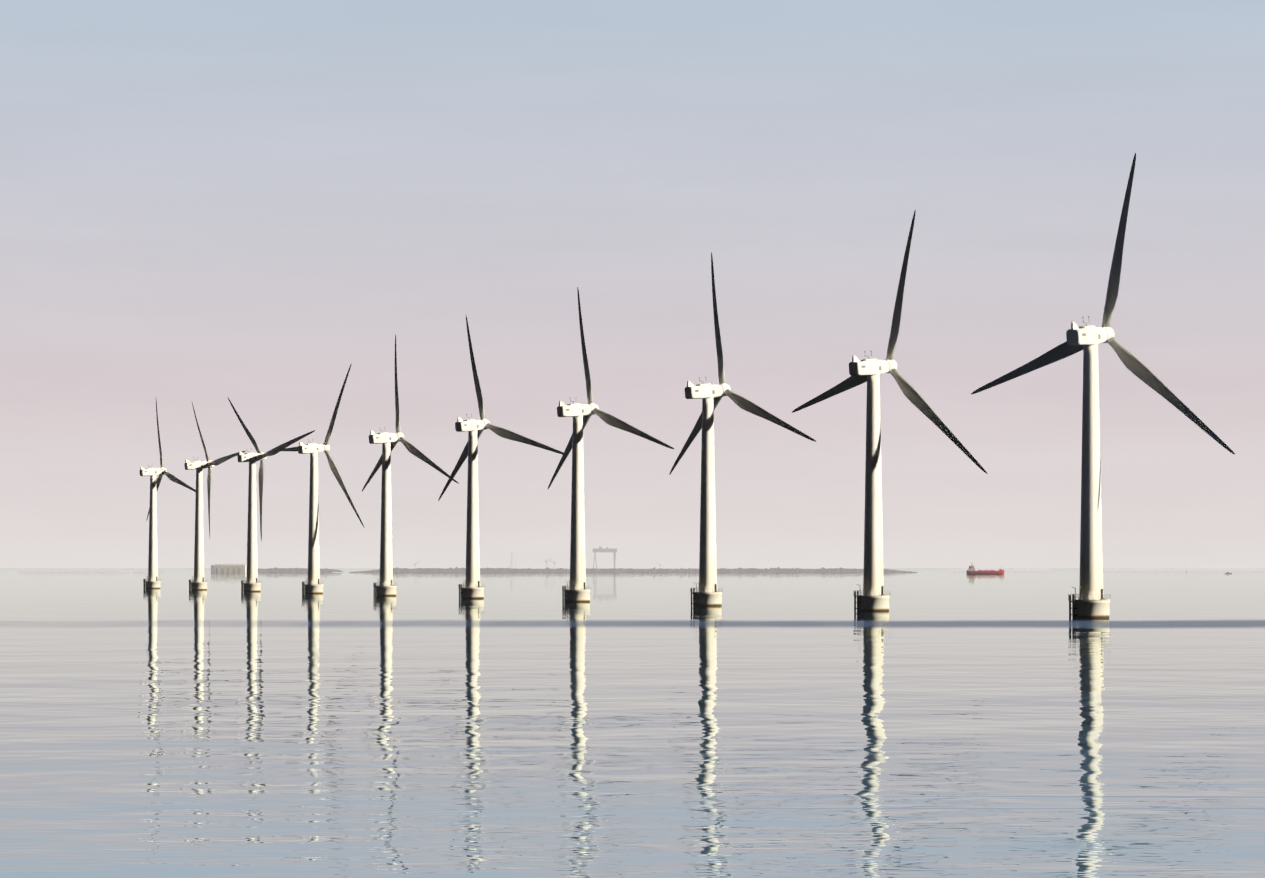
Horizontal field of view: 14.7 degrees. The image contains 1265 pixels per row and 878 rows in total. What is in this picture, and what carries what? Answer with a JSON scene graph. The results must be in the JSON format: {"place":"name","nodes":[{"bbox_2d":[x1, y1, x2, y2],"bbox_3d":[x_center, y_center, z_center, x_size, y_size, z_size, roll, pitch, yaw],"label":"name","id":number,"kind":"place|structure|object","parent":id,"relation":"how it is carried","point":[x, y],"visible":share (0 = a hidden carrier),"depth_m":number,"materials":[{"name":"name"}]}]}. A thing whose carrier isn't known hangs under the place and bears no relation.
{"place":"outdoors","nodes":[
{"label":"outdoors","id":0,"kind":"place"},
{"bbox_2d":[17,568,129,571],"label":"distant shore","id":1,"kind":"structure","parent":0,"point":[67,570],"depth_m":14517.40,"materials":[{"name":"grey"}]},
{"bbox_2d":[211,564,246,572],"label":"harbour shed","id":2,"kind":"structure","parent":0,"point":[228,568],"depth_m":11804.00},
{"bbox_2d":[258,567,342,572],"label":"distant shore","id":3,"kind":"structure","parent":0,"point":[288,570],"depth_m":12007.17,"materials":[{"name":"grey"}]},
{"bbox_2d":[0,568,1264,877],"bbox_3d":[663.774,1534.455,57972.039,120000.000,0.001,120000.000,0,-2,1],"label":"sea water","id":4,"kind":"structure","parent":0,"point":[936,722],"depth_m":347.99,"materials":[{"name":"grey liquid"}]},
{"bbox_2d":[133,568,163,571],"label":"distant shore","id":5,"kind":"structure","parent":4,"relation":"on","point":[140,570],"depth_m":14508.13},
{"bbox_2d":[140,401,195,588],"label":"wind turbine","id":6,"kind":"object","parent":4,"relation":"on","point":[152,582],"visible":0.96,"depth_m":2691.16,"materials":[{"name":"white paint"}]},
{"bbox_2d":[184,403,244,589],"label":"wind turbine","id":7,"kind":"object","parent":4,"relation":"on","point":[198,582],"visible":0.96,"depth_m":2515.80,"materials":[{"name":"white paint"}]},
{"bbox_2d":[228,398,314,591],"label":"wind turbine","id":8,"kind":"object","parent":4,"relation":"on","point":[252,584],"visible":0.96,"depth_m":2340.46,"materials":[{"name":"white paint"}]},
{"bbox_2d":[277,363,364,593],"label":"wind turbine","id":9,"kind":"object","parent":4,"relation":"on","point":[313,586],"visible":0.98,"depth_m":2164.81,"materials":[{"name":"white paint"}]},
{"bbox_2d":[362,334,458,595],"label":"wind turbine","id":10,"kind":"object","parent":4,"relation":"on","point":[389,442],"visible":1,"depth_m":1989.51,"materials":[{"name":"white paint"}]},
{"bbox_2d":[438,316,563,598],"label":"wind turbine","id":11,"kind":"object","parent":4,"relation":"on","point":[472,588],"visible":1,"depth_m":1814.19,"materials":[{"name":"white paint"}]},
{"bbox_2d":[548,287,673,601],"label":"wind turbine","id":12,"kind":"object","parent":4,"relation":"on","point":[581,415],"visible":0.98,"depth_m":1638.67,"materials":[{"name":"white paint"}]},
{"bbox_2d":[669,252,815,605],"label":"wind turbine","id":13,"kind":"object","parent":4,"relation":"on","point":[708,593],"visible":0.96,"depth_m":1463.28,"materials":[{"name":"white paint"}]},
{"bbox_2d":[792,210,987,610],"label":"wind turbine","id":14,"kind":"object","parent":4,"relation":"on","point":[873,597],"visible":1,"depth_m":1288.00,"materials":[{"name":"white paint"}]},
{"bbox_2d":[966,563,1003,573],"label":"ship","id":15,"kind":"object","parent":4,"relation":"on","point":[971,569],"visible":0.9,"depth_m":8981.36},
{"bbox_2d":[971,153,1234,617],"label":"wind turbine","id":16,"kind":"object","parent":4,"relation":"on","point":[1091,602],"visible":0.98,"depth_m":1112.76,"materials":[{"name":"white paint"}]},
{"bbox_2d":[0,0,1264,567],"label":"sky","id":17,"kind":"structure","parent":0,"point":[204,204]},
{"bbox_2d":[349,567,916,572],"bbox_3d":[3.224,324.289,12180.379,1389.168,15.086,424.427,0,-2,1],"label":"distant shore","id":18,"kind":"structure","parent":0,"point":[610,570],"depth_m":11997.55,"materials":[{"name":"grey"}]},
{"bbox_2d":[593,547,616,568],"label":"gantry crane","id":19,"kind":"object","parent":18,"relation":"on","point":[600,549],"visible":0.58,"depth_m":12291.17,"materials":[{"name":"metal"}]},
{"bbox_2d":[945,568,1053,570],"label":"distant shore","id":20,"kind":"structure","parent":0,"point":[1016,569],"depth_m":17975.72,"materials":[{"name":"grey"}]},
{"bbox_2d":[1078,568,1264,570],"bbox_3d":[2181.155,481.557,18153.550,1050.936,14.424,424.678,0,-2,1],"label":"distant shore","id":21,"kind":"structure","parent":0,"point":[1194,569],"depth_m":17970.88,"materials":[{"name":"grey"}]}
]}

